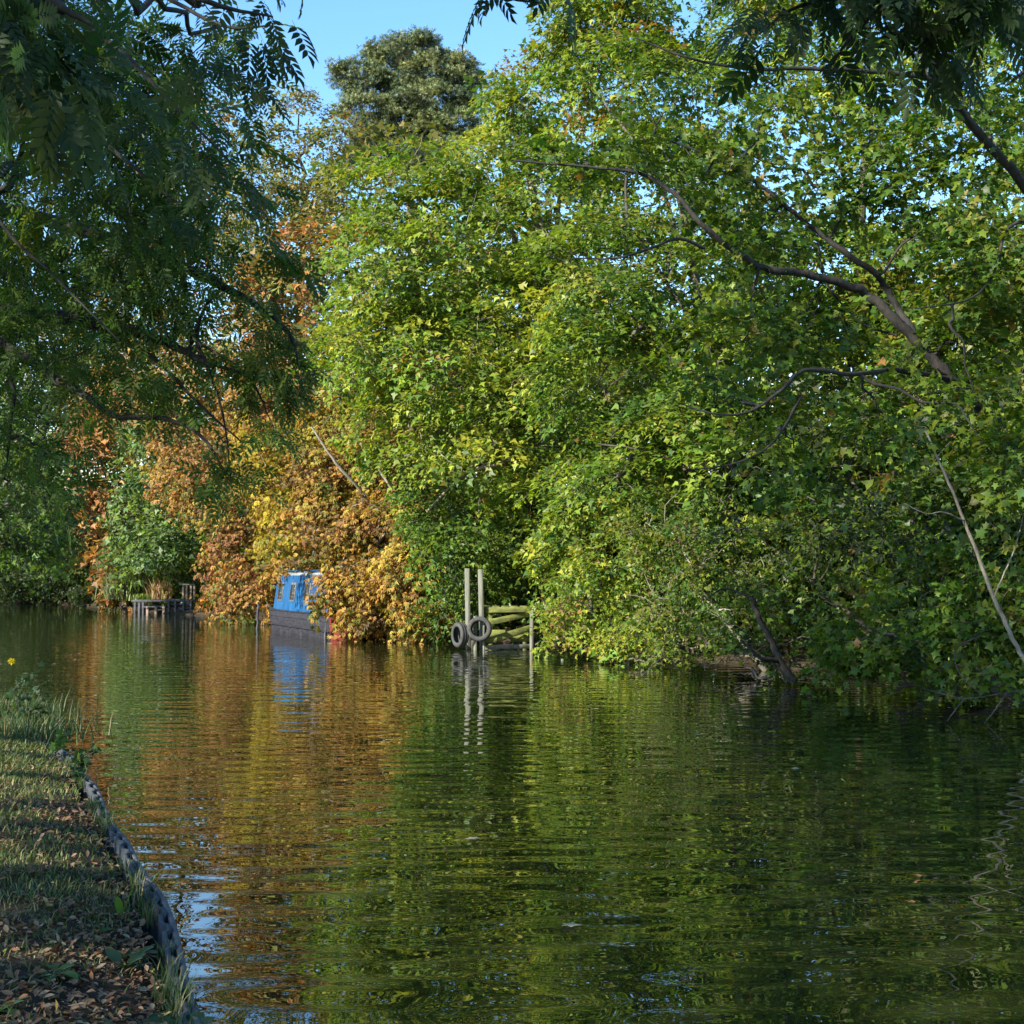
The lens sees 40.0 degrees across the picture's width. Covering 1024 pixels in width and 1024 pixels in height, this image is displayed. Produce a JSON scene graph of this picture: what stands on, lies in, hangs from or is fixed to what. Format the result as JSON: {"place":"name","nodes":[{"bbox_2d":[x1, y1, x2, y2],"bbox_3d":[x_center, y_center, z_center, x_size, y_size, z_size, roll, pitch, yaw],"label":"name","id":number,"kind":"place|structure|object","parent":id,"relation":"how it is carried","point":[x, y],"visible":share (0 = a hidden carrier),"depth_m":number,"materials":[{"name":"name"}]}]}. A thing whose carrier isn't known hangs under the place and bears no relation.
{"place":"outdoors","nodes":[
{"label":"outdoors","id":0,"kind":"place"},
{"bbox_2d":[0,595,1016,1023],"bbox_3d":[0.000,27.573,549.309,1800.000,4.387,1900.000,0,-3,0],"label":"ground","id":1,"kind":"structure","parent":0,"point":[800,661],"depth_m":7.41,"materials":[{"name":"soil"}]},
{"bbox_2d":[1,658,50,725],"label":"yellow flower","id":2,"kind":"object","parent":1,"relation":"on","point":[20,700],"visible":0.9,"depth_m":15.90,"materials":[{"name":"green plant"}]},
{"bbox_2d":[0,560,59,604],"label":"bush","id":3,"kind":"object","parent":1,"relation":"on","point":[5,597],"visible":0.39,"depth_m":114.65,"materials":[{"name":"green plant"}]},
{"bbox_2d":[19,694,51,730],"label":"bramble","id":4,"kind":"object","parent":1,"relation":"on","point":[36,707],"visible":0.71,"depth_m":15.43,"materials":[{"name":"green plant"}]},
{"bbox_2d":[0,375,75,600],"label":"woodland tree","id":5,"kind":"object","parent":1,"relation":"on","point":[24,389],"visible":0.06,"depth_m":107.44,"materials":[{"name":"green plant"}]},
{"bbox_2d":[0,451,95,580],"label":"woodland tree","id":6,"kind":"object","parent":1,"relation":"on","point":[75,524],"visible":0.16,"depth_m":77.73,"materials":[{"name":"green plant"}]},
{"bbox_2d":[0,685,98,729],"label":"grass tuft","id":7,"kind":"object","parent":1,"relation":"on","point":[3,707],"visible":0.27,"depth_m":16.65,"materials":[{"name":"plant"}]},
{"bbox_2d":[0,392,108,584],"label":"woodland tree","id":8,"kind":"object","parent":1,"relation":"on","point":[49,548],"visible":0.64,"depth_m":25.46,"materials":[{"name":"green plant"}]},
{"bbox_2d":[0,705,113,745],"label":"grass tuft","id":9,"kind":"object","parent":1,"relation":"on","point":[44,731],"visible":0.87,"depth_m":15.00,"materials":[{"name":"plant"}]},
{"bbox_2d":[38,963,78,982],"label":"weed","id":10,"kind":"object","parent":1,"relation":"on","point":[73,974],"visible":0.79,"depth_m":5.92,"materials":[{"name":"green plant"}]},
{"bbox_2d":[48,728,70,755],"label":"bramble","id":11,"kind":"object","parent":1,"relation":"on","point":[57,745],"visible":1,"depth_m":13.74,"materials":[{"name":"green plant"}]},
{"bbox_2d":[18,512,102,603],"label":"woodland tree","id":12,"kind":"object","parent":1,"relation":"on","point":[75,579],"visible":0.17,"depth_m":110.70,"materials":[{"name":"green plant"}]},
{"bbox_2d":[0,718,147,1023],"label":"grass","id":13,"kind":"structure","parent":1,"relation":"on","point":[23,758],"depth_m":8.43,"materials":[{"name":"plant"}]},
{"bbox_2d":[64,743,101,784],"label":"bramble","id":14,"kind":"object","parent":1,"relation":"on","point":[80,765],"visible":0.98,"depth_m":12.05,"materials":[{"name":"green plant"}]},
{"bbox_2d":[0,740,171,1023],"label":"leaf litter","id":15,"kind":"object","parent":1,"relation":"on","point":[110,996],"visible":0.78,"depth_m":6.39,"materials":[{"name":"plant"}]},
{"bbox_2d":[1,220,177,595],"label":"woodland tree","id":16,"kind":"object","parent":1,"relation":"on","point":[62,406],"visible":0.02,"depth_m":117.58,"materials":[{"name":"green plant"}]},
{"bbox_2d":[65,581,125,609],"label":"bush","id":17,"kind":"object","parent":1,"relation":"on","point":[75,593],"visible":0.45,"depth_m":95.53,"materials":[{"name":"green plant"}]},
{"bbox_2d":[17,334,173,590],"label":"woodland tree","id":18,"kind":"object","parent":1,"relation":"on","point":[124,504],"visible":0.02,"depth_m":120.97,"materials":[{"name":"green plant"}]},
{"bbox_2d":[51,362,171,611],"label":"horse chestnut tree","id":19,"kind":"object","parent":1,"relation":"on","point":[97,501],"visible":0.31,"depth_m":91.89,"materials":[{"name":"orange plant"}]},
{"bbox_2d":[34,733,202,1023],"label":"sheet piling","id":20,"kind":"object","parent":1,"relation":"on","point":[166,928],"visible":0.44,"depth_m":7.59,"materials":[{"name":"metal"}]},
{"bbox_2d":[105,948,144,967],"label":"weed","id":21,"kind":"object","parent":1,"relation":"on","point":[114,955],"visible":1,"depth_m":6.26,"materials":[{"name":"green plant"}]},
{"bbox_2d":[95,571,158,598],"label":"reed clump","id":22,"kind":"object","parent":1,"relation":"on","point":[122,595],"visible":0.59,"depth_m":89.08,"materials":[{"name":"green plant"}]},
{"bbox_2d":[131,599,167,612],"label":"jetty","id":23,"kind":"object","parent":1,"relation":"on","point":[144,606],"visible":0.53,"depth_m":86.14,"materials":[{"name":"wood"}]},
{"bbox_2d":[143,579,175,598],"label":"ornamental grass","id":24,"kind":"object","parent":23,"relation":"on","point":[160,592],"depth_m":87.10,"materials":[{"name":"plant"}]},
{"bbox_2d":[92,405,208,602],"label":"willow tree","id":25,"kind":"object","parent":1,"relation":"on","point":[145,552],"visible":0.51,"depth_m":87.19,"materials":[{"name":"green plant"}]},
{"bbox_2d":[136,897,174,928],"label":"edge grass","id":26,"kind":"structure","parent":1,"relation":"on","point":[148,921],"depth_m":7.16,"materials":[{"name":"plant"}]},
{"bbox_2d":[0,0,311,565],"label":"ash tree","id":27,"kind":"object","parent":1,"relation":"on","point":[25,310],"visible":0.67,"depth_m":11.14,"materials":[{"name":"green plant"}]},
{"bbox_2d":[132,956,181,995],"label":"edge grass","id":28,"kind":"structure","parent":1,"relation":"on","point":[166,972],"depth_m":6.08,"materials":[{"name":"plant"}]},
{"bbox_2d":[0,0,333,539],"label":"ash tree","id":29,"kind":"object","parent":1,"relation":"on","point":[250,367],"visible":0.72,"depth_m":11.20,"materials":[{"name":"green plant"}]},
{"bbox_2d":[148,545,189,605],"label":"understorey bush","id":30,"kind":"object","parent":1,"relation":"on","point":[174,596],"visible":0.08,"depth_m":91.84,"materials":[{"name":"green plant"}]},
{"bbox_2d":[76,92,264,523],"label":"woodland tree","id":31,"kind":"object","parent":1,"relation":"on","point":[233,120],"visible":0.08,"depth_m":102.55,"materials":[{"name":"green plant"}]},
{"bbox_2d":[154,933,189,972],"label":"grass tuft","id":32,"kind":"object","parent":1,"relation":"on","point":[162,955],"visible":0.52,"depth_m":6.51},
{"bbox_2d":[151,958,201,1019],"bbox_3d":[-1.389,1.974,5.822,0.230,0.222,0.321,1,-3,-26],"label":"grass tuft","id":33,"kind":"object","parent":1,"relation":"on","point":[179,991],"visible":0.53,"depth_m":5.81,"materials":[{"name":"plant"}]},
{"bbox_2d":[150,967,205,1020],"bbox_3d":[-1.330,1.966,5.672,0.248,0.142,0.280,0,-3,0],"label":"edge grass","id":34,"kind":"structure","parent":1,"relation":"on","point":[175,1002],"depth_m":5.66,"materials":[{"name":"plant"}]},
{"bbox_2d":[97,320,258,566],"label":"woodland tree","id":35,"kind":"object","parent":1,"relation":"on","point":[184,519],"visible":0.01,"depth_m":103.84,"materials":[{"name":"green plant"}]},
{"bbox_2d":[146,1012,215,1023],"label":"weed","id":36,"kind":"object","parent":1,"relation":"on","point":[154,1018],"visible":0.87,"depth_m":5.56,"materials":[{"name":"green plant"}]},
{"bbox_2d":[149,1001,213,1023],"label":"edge grass","id":37,"kind":"structure","parent":1,"relation":"on","point":[182,1020],"depth_m":5.38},
{"bbox_2d":[171,528,231,606],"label":"understorey bush","id":38,"kind":"object","parent":1,"relation":"on","point":[186,578],"visible":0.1,"depth_m":87.28,"materials":[{"name":"green plant"}]},
{"bbox_2d":[173,504,235,595],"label":"understorey bush","id":39,"kind":"object","parent":1,"relation":"on","point":[194,534],"visible":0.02,"depth_m":93.49,"materials":[{"name":"green plant"}]},
{"bbox_2d":[139,318,343,625],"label":"horse chestnut tree","id":40,"kind":"object","parent":1,"relation":"on","point":[229,596],"visible":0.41,"depth_m":66.24,"materials":[{"name":"orange plant"}]},
{"bbox_2d":[110,212,377,472],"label":"horse chestnut tree","id":41,"kind":"object","parent":1,"relation":"on","point":[314,227],"visible":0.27,"depth_m":77.10,"materials":[{"name":"orange plant"}]},
{"bbox_2d":[211,81,399,359],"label":"oak tree","id":42,"kind":"object","parent":1,"relation":"on","point":[304,187],"visible":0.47,"depth_m":87.81,"materials":[{"name":"green plant"}]},
{"bbox_2d":[222,387,392,575],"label":"horse chestnut tree","id":43,"kind":"object","parent":1,"relation":"on","point":[270,543],"visible":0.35,"depth_m":57.20,"materials":[{"name":"yellow plant"}]},
{"bbox_2d":[237,200,446,457],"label":"woodland tree","id":44,"kind":"object","parent":1,"relation":"on","point":[346,272],"visible":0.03,"depth_m":79.11,"materials":[{"name":"green plant"}]},
{"bbox_2d":[256,419,477,643],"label":"horse chestnut tree","id":45,"kind":"object","parent":1,"relation":"on","point":[336,501],"visible":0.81,"depth_m":46.51,"materials":[{"name":"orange plant"}]},
{"bbox_2d":[286,118,516,454],"bbox_3d":[-5.157,-6.826,64.071,11.871,22.943,7.478,-1,-3,18],"label":"woodland tree","id":46,"kind":"object","parent":1,"relation":"on","point":[376,128],"visible":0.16,"depth_m":64.28,"materials":[{"name":"green plant"}]},
{"bbox_2d":[324,24,491,300],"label":"pine tree","id":47,"kind":"object","parent":1,"relation":"on","point":[411,93],"visible":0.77,"depth_m":96.64,"materials":[{"name":"green plant"}]},
{"bbox_2d":[373,599,477,643],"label":"shrub","id":48,"kind":"object","parent":1,"relation":"on","point":[440,639],"visible":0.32,"depth_m":44.23,"materials":[{"name":"green plant"}]},
{"bbox_2d":[386,330,502,503],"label":"woodland tree","id":49,"kind":"object","parent":1,"relation":"on","point":[447,442],"visible":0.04,"depth_m":67.38,"materials":[{"name":"green plant"}]},
{"bbox_2d":[374,223,526,500],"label":"woodland tree","id":50,"kind":"object","parent":1,"relation":"on","point":[489,238],"visible":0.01,"depth_m":69.38,"materials":[{"name":"green plant"}]},
{"bbox_2d":[370,463,550,645],"bbox_3d":[-1.359,1.873,42.985,5.103,6.825,4.059,2,-4,-41],"label":"shrub","id":51,"kind":"object","parent":1,"relation":"on","point":[495,572],"visible":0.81,"depth_m":42.49,"materials":[{"name":"green plant"}]},
{"bbox_2d":[424,320,538,510],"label":"woodland tree","id":52,"kind":"object","parent":1,"relation":"on","point":[467,461],"visible":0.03,"depth_m":63.29,"materials":[{"name":"green plant"}]},
{"bbox_2d":[432,492,540,626],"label":"understorey bush","id":53,"kind":"object","parent":1,"relation":"on","point":[475,577],"visible":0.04,"depth_m":50.56,"materials":[{"name":"green plant"}]},
{"bbox_2d":[285,0,703,625],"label":"sycamore tree","id":54,"kind":"object","parent":1,"relation":"on","point":[411,318],"visible":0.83,"depth_m":42.17,"materials":[{"name":"green plant"}]},
{"bbox_2d":[387,104,629,435],"bbox_3d":[0.047,-6.595,59.977,11.342,21.769,7.790,1,-3,-16],"label":"woodland tree","id":55,"kind":"object","parent":1,"relation":"on","point":[525,233],"visible":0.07,"depth_m":59.41,"materials":[{"name":"green plant"}]},
{"bbox_2d":[0,0,1023,268],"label":"ash tree","id":56,"kind":"object","parent":1,"relation":"on","point":[40,106],"visible":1,"depth_m":6.21,"materials":[{"name":"green plant"}]},
{"bbox_2d":[471,503,560,630],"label":"understorey bush","id":57,"kind":"object","parent":1,"relation":"on","point":[521,600],"visible":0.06,"depth_m":48.25,"materials":[{"name":"green plant"}]},
{"bbox_2d":[467,338,611,495],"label":"woodland tree","id":58,"kind":"object","parent":1,"relation":"on","point":[508,433],"visible":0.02,"depth_m":58.12,"materials":[{"name":"green plant"}]},
{"bbox_2d":[513,520,635,630],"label":"understorey bush","id":59,"kind":"object","parent":1,"relation":"on","point":[535,590],"visible":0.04,"depth_m":46.76,"materials":[{"name":"green plant"}]},
{"bbox_2d":[482,195,688,499],"bbox_3d":[3.705,-4.819,60.060,10.433,18.254,7.801,0,-3,0],"label":"woodland tree","id":60,"kind":"object","parent":1,"relation":"on","point":[626,263],"visible":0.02,"depth_m":59.05,"materials":[{"name":"green plant"}]},
{"bbox_2d":[515,496,688,666],"bbox_3d":[2.064,2.170,35.066,3.752,5.481,5.540,1,-3,-22],"label":"shrub","id":61,"kind":"object","parent":1,"relation":"on","point":[601,570],"visible":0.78,"depth_m":34.42,"materials":[{"name":"green plant"}]},
{"bbox_2d":[559,332,662,478],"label":"woodland tree","id":62,"kind":"object","parent":1,"relation":"on","point":[627,390],"visible":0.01,"depth_m":56.21,"materials":[{"name":"green plant"}]},
{"bbox_2d":[484,367,751,648],"bbox_3d":[4.419,0.078,43.109,10.582,9.623,5.357,0,-3,0],"label":"woodland tree","id":63,"kind":"object","parent":1,"relation":"on","point":[539,640],"visible":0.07,"depth_m":42.21,"materials":[{"name":"green plant"}]},
{"bbox_2d":[541,474,705,631],"bbox_3d":[3.878,1.608,44.947,5.846,5.855,5.790,-1,-3,13],"label":"understorey bush","id":64,"kind":"object","parent":1,"relation":"on","point":[615,553],"visible":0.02,"depth_m":43.87,"materials":[{"name":"green plant"}]},
{"bbox_2d":[585,631,678,664],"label":"shrub","id":65,"kind":"object","parent":1,"relation":"on","point":[628,662],"visible":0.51,"depth_m":33.24,"materials":[{"name":"green plant"}]},
{"bbox_2d":[595,347,719,502],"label":"woodland tree","id":66,"kind":"object","parent":1,"relation":"on","point":[620,393],"visible":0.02,"depth_m":51.99,"materials":[{"name":"green plant"}]},
{"bbox_2d":[496,14,840,642],"bbox_3d":[3.744,-5.325,36.781,8.337,17.889,11.286,0,-3,0],"label":"sycamore tree","id":67,"kind":"object","parent":1,"relation":"on","point":[616,335],"visible":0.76,"depth_m":35.96,"materials":[{"name":"green plant"}]},
{"bbox_2d":[598,477,792,674],"bbox_3d":[4.203,1.621,31.292,3.889,5.083,6.430,1,-3,-25],"label":"shrub","id":68,"kind":"object","parent":1,"relation":"on","point":[692,532],"visible":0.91,"depth_m":31.03,"materials":[{"name":"green plant"}]},
{"bbox_2d":[632,480,771,628],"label":"understorey bush","id":69,"kind":"object","parent":1,"relation":"on","point":[675,544],"visible":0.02,"depth_m":41.90,"materials":[{"name":"green plant"}]},
{"bbox_2d":[620,223,837,504],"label":"woodland tree","id":70,"kind":"object","parent":1,"relation":"on","point":[688,303],"visible":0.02,"depth_m":50.09,"materials":[{"name":"green plant"}]},
{"bbox_2d":[585,107,875,400],"bbox_3d":[8.349,-5.685,54.327,11.426,19.031,7.422,0,-3,0],"label":"woodland tree","id":71,"kind":"object","parent":1,"relation":"on","point":[761,176],"visible":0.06,"depth_m":54.44,"materials":[{"name":"green plant"}]},
{"bbox_2d":[708,588,797,682],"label":"dead branch","id":72,"kind":"object","parent":1,"relation":"on","point":[785,670],"visible":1,"depth_m":26.80,"materials":[{"name":"wood"}]},
{"bbox_2d":[653,456,854,651],"bbox_3d":[6.488,1.415,38.298,5.638,5.702,5.693,0,-3,-4],"label":"understorey bush","id":73,"kind":"object","parent":1,"relation":"on","point":[678,559],"visible":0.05,"depth_m":38.00,"materials":[{"name":"green plant"}]},
{"bbox_2d":[682,649,825,682],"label":"shrub","id":74,"kind":"object","parent":1,"relation":"on","point":[756,676],"visible":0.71,"depth_m":28.03,"materials":[{"name":"green plant"}]},
{"bbox_2d":[512,0,1023,548],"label":"sycamore tree","id":75,"kind":"object","parent":1,"relation":"on","point":[990,430],"visible":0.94,"depth_m":22.01,"materials":[{"name":"green plant"}]},
{"bbox_2d":[691,457,899,646],"bbox_3d":[7.607,1.271,36.177,5.540,5.602,5.594,0,-3,-8],"label":"understorey bush","id":76,"kind":"object","parent":1,"relation":"on","point":[768,550],"visible":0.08,"depth_m":35.57,"materials":[{"name":"green plant"}]},
{"bbox_2d":[697,462,945,681],"bbox_3d":[5.883,1.269,26.912,5.198,4.433,3.233,-2,-3,35],"label":"shrub","id":77,"kind":"object","parent":1,"relation":"on","point":[817,577],"visible":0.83,"depth_m":26.96,"materials":[{"name":"green plant"}]},
{"bbox_2d":[684,332,979,656],"bbox_3d":[8.355,-0.148,34.237,8.590,8.508,5.563,0,-3,0],"label":"woodland tree","id":78,"kind":"object","parent":1,"relation":"on","point":[847,466],"visible":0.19,"depth_m":33.72,"materials":[{"name":"green plant"}]},
{"bbox_2d":[652,0,1023,473],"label":"sycamore tree","id":79,"kind":"object","parent":1,"relation":"on","point":[839,105],"visible":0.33,"depth_m":41.38,"materials":[{"name":"green plant"}]},
{"bbox_2d":[716,213,984,488],"bbox_3d":[10.360,-3.005,42.953,8.295,12.852,7.261,-2,-3,31],"label":"woodland tree","id":80,"kind":"object","parent":1,"relation":"on","point":[841,317],"visible":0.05,"depth_m":42.71,"materials":[{"name":"green plant"}]},
{"bbox_2d":[796,447,929,625],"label":"understorey bush","id":81,"kind":"object","parent":1,"relation":"on","point":[865,478],"visible":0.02,"depth_m":38.08,"materials":[{"name":"green plant"}]},
{"bbox_2d":[816,491,963,638],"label":"understorey bush","id":82,"kind":"object","parent":1,"relation":"on","point":[852,598],"visible":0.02,"depth_m":33.55,"materials":[{"name":"green plant"}]},
{"bbox_2d":[790,533,1014,701],"bbox_3d":[6.511,2.189,23.632,3.896,3.645,3.831,-1,-3,26],"label":"shrub","id":83,"kind":"object","parent":1,"relation":"on","point":[895,651],"visible":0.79,"depth_m":23.45,"materials":[{"name":"green plant"}]},
{"bbox_2d":[813,197,1022,503],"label":"woodland tree","id":84,"kind":"object","parent":1,"relation":"on","point":[910,314],"visible":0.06,"depth_m":38.55,"materials":[{"name":"green plant"}]},
{"bbox_2d":[813,654,1022,707],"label":"shrub","id":85,"kind":"object","parent":1,"relation":"on","point":[927,683],"visible":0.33,"depth_m":22.29,"materials":[{"name":"green plant"}]},
{"bbox_2d":[830,353,1023,657],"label":"woodland tree","id":86,"kind":"object","parent":1,"relation":"on","point":[930,484],"visible":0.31,"depth_m":29.15,"materials":[{"name":"green plant"}]},
{"bbox_2d":[835,433,1023,662],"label":"understorey bush","id":87,"kind":"object","parent":1,"relation":"on","point":[946,507],"visible":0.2,"depth_m":29.70,"materials":[{"name":"green plant"}]},
{"bbox_2d":[838,405,1023,623],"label":"understorey bush","id":88,"kind":"object","parent":1,"relation":"on","point":[882,451],"visible":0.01,"depth_m":37.22,"materials":[{"name":"green plant"}]},
{"bbox_2d":[901,121,1023,399],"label":"woodland tree","id":89,"kind":"object","parent":1,"relation":"on","point":[1014,136],"visible":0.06,"depth_m":38.09,"materials":[{"name":"green plant"}]},
{"bbox_2d":[904,431,1023,662],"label":"leaning sapling","id":90,"kind":"object","parent":1,"relation":"on","point":[1003,618],"visible":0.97,"depth_m":20.32,"materials":[{"name":"grey plant"}]},
{"bbox_2d":[913,519,1023,715],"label":"shrub","id":91,"kind":"object","parent":1,"relation":"on","point":[989,624],"visible":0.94,"depth_m":21.26,"materials":[{"name":"green plant"}]},
{"bbox_2d":[926,143,1023,516],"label":"woodland tree","id":92,"kind":"object","parent":1,"relation":"on","point":[1016,204],"visible":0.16,"depth_m":35.32,"materials":[{"name":"green plant"}]},
{"bbox_2d":[957,484,1023,663],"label":"understorey bush","id":93,"kind":"object","parent":1,"relation":"on","point":[1008,535],"visible":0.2,"depth_m":27.78,"materials":[{"name":"green plant"}]},
{"bbox_2d":[0,604,1023,1023],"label":"water","id":94,"kind":"structure","parent":0,"point":[300,818],"depth_m":11.44,"materials":[{"name":"green liquid"}]},
{"bbox_2d":[164,599,197,612],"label":"mooring platform","id":95,"kind":"structure","parent":94,"relation":"in","point":[183,604],"depth_m":85.04,"materials":[{"name":"wood"}]},
{"bbox_2d":[179,584,197,598],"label":"garden table","id":96,"kind":"object","parent":95,"relation":"on","point":[183,593],"visible":1,"depth_m":85.51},
{"bbox_2d":[268,570,386,639],"bbox_3d":[-7.108,3.659,52.601,2.079,2.945,12.220,3,-4,-22],"label":"narrowboat","id":97,"kind":"object","parent":94,"relation":"on","point":[289,613],"visible":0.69,"depth_m":52.71,"materials":[{"name":"blue paint"}]},
{"bbox_2d":[465,568,563,660],"bbox_3d":[-0.095,3.149,38.523,2.207,3.248,7.132,0,-3,-5],"label":"landing stage","id":98,"kind":"object","parent":94,"relation":"in","point":[517,635],"visible":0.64,"depth_m":40.55,"materials":[{"name":"wood"}]},
{"bbox_2d":[451,622,468,647],"bbox_3d":[-1.491,3.519,40.277,0.240,0.720,0.720,2,-3,-30],"label":"tyre","id":99,"kind":"object","parent":98,"relation":"hanging from","point":[459,636],"visible":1,"depth_m":40.13,"materials":[{"name":"rubber"}]},
{"bbox_2d":[467,616,491,640],"bbox_3d":[-0.924,3.331,40.066,0.710,0.714,0.262,0,-3,7],"label":"tyre","id":100,"kind":"object","parent":98,"relation":"hanging from","point":[471,634],"visible":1,"depth_m":39.98,"materials":[{"name":"rubber"}]},
{"bbox_2d":[923,635,1020,722],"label":"dead branch","id":101,"kind":"object","parent":94,"relation":"in","point":[1005,693],"visible":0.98,"depth_m":19.92,"materials":[{"name":"wood"}]},
{"bbox_2d":[0,0,1023,516],"label":"sky","id":102,"kind":"structure","parent":0,"point":[335,28],"materials":[{"name":"blue"}]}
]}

